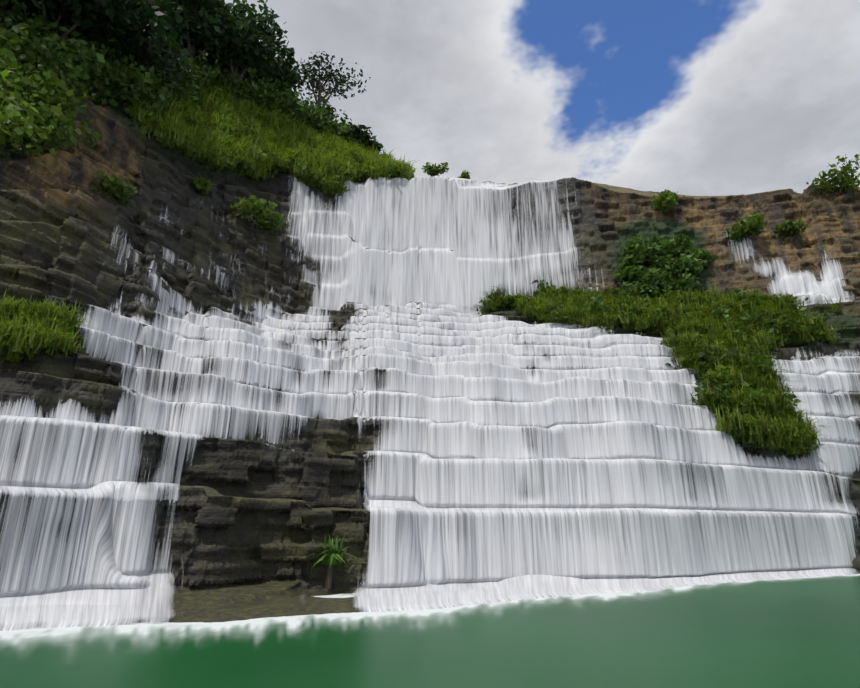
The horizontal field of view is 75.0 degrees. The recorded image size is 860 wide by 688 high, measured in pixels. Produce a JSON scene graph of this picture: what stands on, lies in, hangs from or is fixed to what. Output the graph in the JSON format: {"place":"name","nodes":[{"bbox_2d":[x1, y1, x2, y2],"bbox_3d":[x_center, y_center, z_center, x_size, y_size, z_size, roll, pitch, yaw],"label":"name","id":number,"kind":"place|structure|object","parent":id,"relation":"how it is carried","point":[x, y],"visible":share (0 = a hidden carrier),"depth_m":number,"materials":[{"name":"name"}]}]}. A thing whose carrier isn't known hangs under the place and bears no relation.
{"place":"outdoors","nodes":[
{"label":"outdoors","id":0,"kind":"place"},
{"bbox_2d":[0,173,859,630],"bbox_3d":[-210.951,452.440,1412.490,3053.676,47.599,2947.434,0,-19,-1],"label":"waterfall water","id":1,"kind":"structure","parent":0,"point":[622,433],"depth_m":24.58,"materials":[{"name":"white liquid"}]},
{"bbox_2d":[0,89,859,630],"bbox_3d":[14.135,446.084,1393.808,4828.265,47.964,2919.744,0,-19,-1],"label":"terrain ground","id":2,"kind":"structure","parent":0,"point":[256,519],"depth_m":28.32,"materials":[{"name":"brown stone"}]},
{"bbox_2d":[41,0,370,588],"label":"tree branches","id":3,"kind":"object","parent":2,"relation":"on","point":[191,49],"visible":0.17,"depth_m":51.76,"materials":[{"name":"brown plant"}]},
{"bbox_2d":[0,0,822,457],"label":"bushes","id":4,"kind":"object","parent":2,"relation":"on","point":[144,56],"visible":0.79,"depth_m":42.51,"materials":[{"name":"green plant"}]},
{"bbox_2d":[0,18,859,566],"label":"grass","id":5,"kind":"structure","parent":2,"relation":"on","point":[218,128],"depth_m":37.85,"materials":[{"name":"green plant"}]},
{"bbox_2d":[0,574,859,687],"bbox_3d":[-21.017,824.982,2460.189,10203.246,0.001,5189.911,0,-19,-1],"label":"pool water","id":6,"kind":"structure","parent":0,"point":[801,632],"depth_m":8.83,"materials":[{"name":"green liquid"}]},
{"bbox_2d":[220,0,859,195],"label":"sky","id":7,"kind":"structure","parent":0,"point":[687,97],"materials":[{"name":"white"}]}
]}

